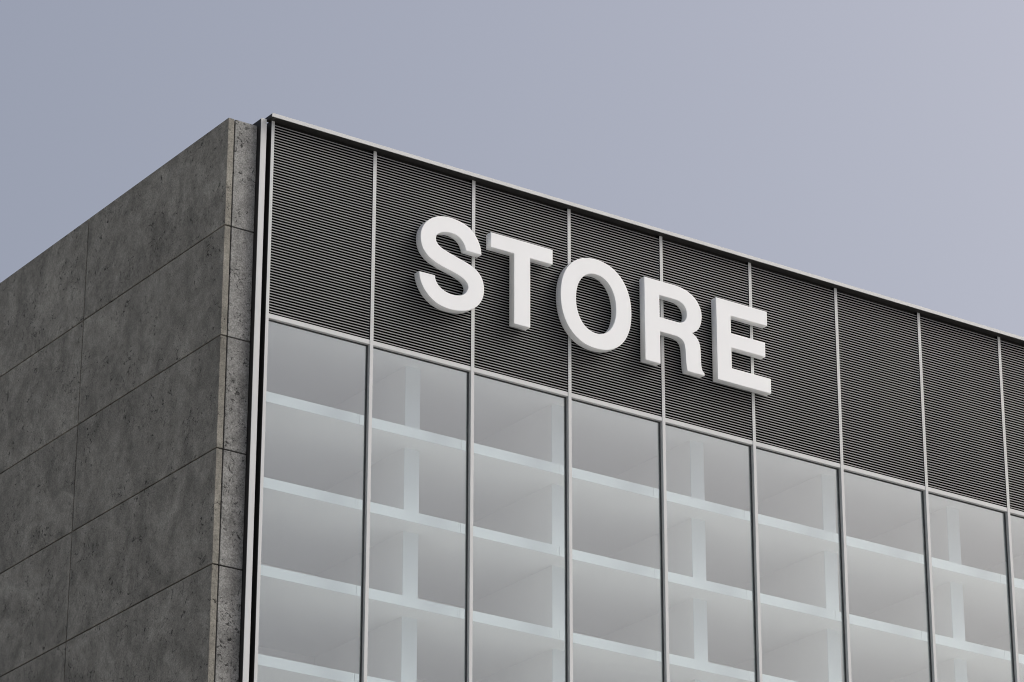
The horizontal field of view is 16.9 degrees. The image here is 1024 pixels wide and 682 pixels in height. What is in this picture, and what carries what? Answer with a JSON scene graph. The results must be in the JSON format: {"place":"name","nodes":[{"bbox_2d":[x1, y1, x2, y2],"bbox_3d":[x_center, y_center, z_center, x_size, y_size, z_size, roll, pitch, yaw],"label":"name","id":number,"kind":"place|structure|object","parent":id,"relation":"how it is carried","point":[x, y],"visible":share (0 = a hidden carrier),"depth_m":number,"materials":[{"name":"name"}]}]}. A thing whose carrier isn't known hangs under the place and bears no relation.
{"place":"outdoors","nodes":[
{"label":"outdoors","id":0,"kind":"place"},
{"bbox_2d":[0,113,1023,681],"bbox_3d":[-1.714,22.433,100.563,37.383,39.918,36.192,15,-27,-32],"label":"office building","id":1,"kind":"structure","parent":0,"point":[268,413],"depth_m":88.31,"materials":[{"name":"glass"}]},
{"bbox_2d":[414,216,770,395],"bbox_3d":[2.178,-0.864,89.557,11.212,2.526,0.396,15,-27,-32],"label":"store sign","id":2,"kind":"object","parent":1,"relation":"attached to","point":[654,325],"visible":1,"depth_m":89.48,"materials":[{"name":"white paint"}]},
{"bbox_2d":[0,0,1023,336],"label":"sky","id":3,"kind":"structure","parent":0,"point":[876,146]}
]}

